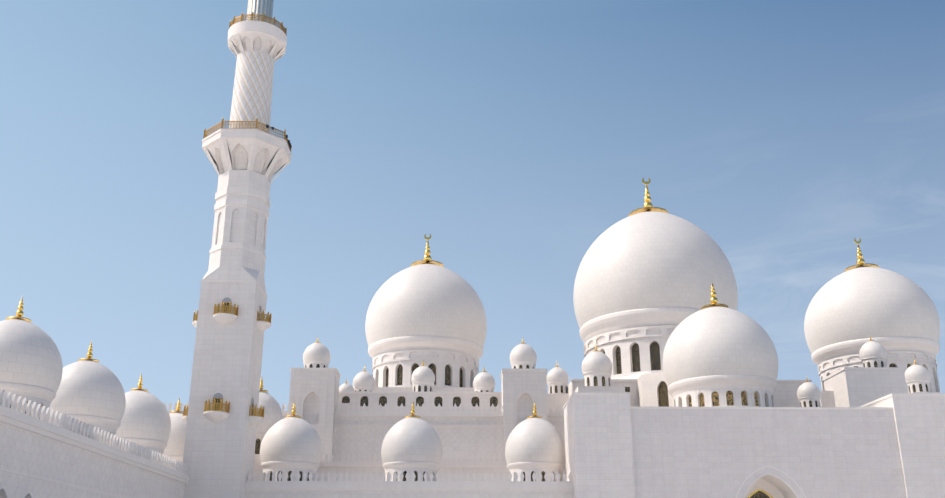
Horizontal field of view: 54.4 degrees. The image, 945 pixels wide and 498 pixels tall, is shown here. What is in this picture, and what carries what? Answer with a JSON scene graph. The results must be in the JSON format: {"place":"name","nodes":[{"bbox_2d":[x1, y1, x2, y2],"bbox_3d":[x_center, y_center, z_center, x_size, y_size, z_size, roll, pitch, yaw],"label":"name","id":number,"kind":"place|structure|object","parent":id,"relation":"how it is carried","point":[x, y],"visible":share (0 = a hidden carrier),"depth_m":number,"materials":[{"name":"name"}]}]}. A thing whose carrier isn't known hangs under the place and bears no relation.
{"place":"outdoors","nodes":[
{"label":"outdoors","id":0,"kind":"place"},
{"bbox_2d":[0,0,944,410],"label":"sky","id":1,"kind":"structure","parent":0,"point":[511,134],"materials":[{"name":"blue"}]},
{"bbox_2d":[547,178,940,411],"bbox_3d":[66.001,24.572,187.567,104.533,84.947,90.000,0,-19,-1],"label":"building","id":2,"kind":"structure","parent":0,"point":[631,344],"depth_m":172.47,"materials":[{"name":"stone"}]},
{"bbox_2d":[547,367,568,382],"bbox_3d":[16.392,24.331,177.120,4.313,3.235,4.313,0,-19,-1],"label":"dome","id":3,"kind":"structure","parent":2,"relation":"attached to","point":[555,374],"depth_m":175.42,"materials":[{"name":"stone"}]},
{"bbox_2d":[581,351,612,372],"bbox_3d":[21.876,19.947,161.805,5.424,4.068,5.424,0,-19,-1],"label":"dome","id":4,"kind":"structure","parent":2,"relation":"attached to","point":[596,361],"depth_m":159.67,"materials":[{"name":"stone"}]},
{"bbox_2d":[573,211,737,327],"bbox_3d":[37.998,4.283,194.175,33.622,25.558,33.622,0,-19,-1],"label":"dome","id":5,"kind":"structure","parent":2,"relation":"attached to","point":[651,259],"depth_m":180.10,"materials":[{"name":"stone"}]},
{"bbox_2d":[663,306,777,385],"bbox_3d":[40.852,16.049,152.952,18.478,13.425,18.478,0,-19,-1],"label":"dome","id":6,"kind":"structure","parent":2,"relation":"on","point":[714,340],"depth_m":145.50,"materials":[{"name":"stone"}]},
{"bbox_2d":[797,382,820,398],"bbox_3d":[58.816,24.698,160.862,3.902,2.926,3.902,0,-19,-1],"label":"dome","id":7,"kind":"structure","parent":2,"relation":"attached to","point":[807,389],"depth_m":159.39,"materials":[{"name":"stone"}]},
{"bbox_2d":[804,267,939,353],"bbox_3d":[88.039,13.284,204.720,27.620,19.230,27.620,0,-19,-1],"label":"dome","id":8,"kind":"structure","parent":2,"relation":"on","point":[860,303],"depth_m":193.75,"materials":[{"name":"stone"}]},
{"bbox_2d":[859,341,886,358],"bbox_3d":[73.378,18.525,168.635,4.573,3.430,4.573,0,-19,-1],"label":"dome","id":9,"kind":"structure","parent":2,"relation":"attached to","point":[871,349],"depth_m":166.92,"materials":[{"name":"stone"}]},
{"bbox_2d":[905,364,929,381],"bbox_3d":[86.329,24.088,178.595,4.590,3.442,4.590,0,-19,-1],"label":"dome","id":10,"kind":"structure","parent":2,"relation":"attached to","point":[916,372],"depth_m":176.90,"materials":[{"name":"stone"}]},
{"bbox_2d":[563,392,944,497],"bbox_3d":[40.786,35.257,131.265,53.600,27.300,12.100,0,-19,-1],"label":"wall","id":11,"kind":"structure","parent":0,"point":[891,445],"depth_m":127.99,"materials":[{"name":"stone"}]},
{"label":"ground","id":12,"kind":"structure","parent":0,"visible":0},
{"bbox_2d":[0,297,189,497],"bbox_3d":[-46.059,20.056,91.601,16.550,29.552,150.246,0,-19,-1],"label":"building","id":13,"kind":"structure","parent":12,"relation":"on","point":[45,452],"depth_m":88.41,"materials":[{"name":"stone"}]},
{"bbox_2d":[0,319,62,392],"bbox_3d":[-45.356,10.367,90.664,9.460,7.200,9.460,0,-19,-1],"label":"dome","id":14,"kind":"structure","parent":13,"relation":"attached to","point":[30,353],"depth_m":87.83,"materials":[{"name":"stone"}]},
{"bbox_2d":[50,360,125,421],"bbox_3d":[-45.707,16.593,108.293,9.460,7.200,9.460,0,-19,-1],"label":"dome","id":15,"kind":"structure","parent":13,"relation":"attached to","point":[90,387],"depth_m":104.84,"materials":[{"name":"stone"}]},
{"bbox_2d":[116,389,170,442],"bbox_3d":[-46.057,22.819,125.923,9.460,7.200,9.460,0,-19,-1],"label":"dome","id":16,"kind":"structure","parent":13,"relation":"attached to","point":[146,415],"depth_m":122.62,"materials":[{"name":"stone"}]},
{"bbox_2d":[164,412,186,454],"bbox_3d":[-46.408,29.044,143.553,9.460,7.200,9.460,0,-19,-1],"label":"dome","id":17,"kind":"structure","parent":13,"relation":"attached to","point":[175,443],"depth_m":139.31,"materials":[{"name":"stone"}]},
{"bbox_2d":[182,0,291,497],"bbox_3d":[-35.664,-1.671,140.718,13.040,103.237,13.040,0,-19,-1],"label":"minaret","id":18,"kind":"object","parent":12,"relation":"on","point":[248,154],"visible":1,"depth_m":135.33,"materials":[{"name":"stone"}]},
{"bbox_2d":[164,234,572,497],"bbox_3d":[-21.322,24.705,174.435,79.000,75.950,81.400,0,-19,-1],"label":"building","id":19,"kind":"structure","parent":12,"relation":"on","point":[462,416],"depth_m":161.93,"materials":[{"name":"white stone"}]},
{"bbox_2d":[257,390,282,430],"bbox_3d":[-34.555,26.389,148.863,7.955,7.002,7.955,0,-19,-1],"label":"dome","id":20,"kind":"structure","parent":19,"relation":"attached to","point":[273,414],"depth_m":146.34,"materials":[{"name":"stone"}]},
{"bbox_2d":[260,416,321,463],"bbox_3d":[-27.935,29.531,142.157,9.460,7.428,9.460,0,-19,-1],"label":"dome","id":21,"kind":"structure","parent":19,"relation":"attached to","point":[292,438],"depth_m":138.47,"materials":[{"name":"stone"}]},
{"bbox_2d":[303,342,330,361],"bbox_3d":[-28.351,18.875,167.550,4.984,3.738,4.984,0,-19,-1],"label":"dome","id":22,"kind":"structure","parent":19,"relation":"attached to","point":[317,351],"depth_m":165.59,"materials":[{"name":"stone"}]},
{"bbox_2d":[339,383,353,390],"bbox_3d":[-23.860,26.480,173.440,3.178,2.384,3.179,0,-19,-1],"label":"dome","id":23,"kind":"structure","parent":19,"relation":"attached to","point":[345,387],"depth_m":172.30,"materials":[{"name":"stone"}]},
{"bbox_2d":[353,371,374,386],"bbox_3d":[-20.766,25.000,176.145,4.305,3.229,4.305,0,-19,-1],"label":"dome","id":24,"kind":"structure","parent":19,"relation":"attached to","point":[363,378],"depth_m":174.45,"materials":[{"name":"stone"}]},
{"bbox_2d":[381,416,442,463],"bbox_3d":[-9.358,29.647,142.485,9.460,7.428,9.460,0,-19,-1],"label":"dome","id":25,"kind":"structure","parent":19,"relation":"attached to","point":[412,438],"depth_m":138.78,"materials":[{"name":"stone"}]},
{"bbox_2d":[411,366,434,382],"bbox_3d":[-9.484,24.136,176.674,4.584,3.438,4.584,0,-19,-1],"label":"dome","id":26,"kind":"structure","parent":19,"relation":"attached to","point":[422,373],"depth_m":174.88,"materials":[{"name":"stone"}]},
{"bbox_2d":[365,264,486,347],"bbox_3d":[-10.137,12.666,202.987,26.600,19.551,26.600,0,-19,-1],"label":"dome","id":27,"kind":"structure","parent":19,"relation":"on","point":[426,300],"depth_m":191.92,"materials":[{"name":"stone"}]},
{"bbox_2d":[473,372,494,387],"bbox_3d":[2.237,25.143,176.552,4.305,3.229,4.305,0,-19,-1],"label":"dome","id":28,"kind":"structure","parent":19,"relation":"attached to","point":[484,379],"depth_m":174.86,"materials":[{"name":"stone"}]},
{"bbox_2d":[510,343,536,362],"bbox_3d":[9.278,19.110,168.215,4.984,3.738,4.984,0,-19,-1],"label":"dome","id":29,"kind":"structure","parent":19,"relation":"attached to","point":[522,352],"depth_m":166.22,"materials":[{"name":"stone"}]},
{"bbox_2d":[505,417,564,464],"bbox_3d":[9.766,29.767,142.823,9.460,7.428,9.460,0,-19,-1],"label":"dome","id":30,"kind":"structure","parent":19,"relation":"attached to","point":[532,439],"depth_m":139.10,"materials":[{"name":"stone"}]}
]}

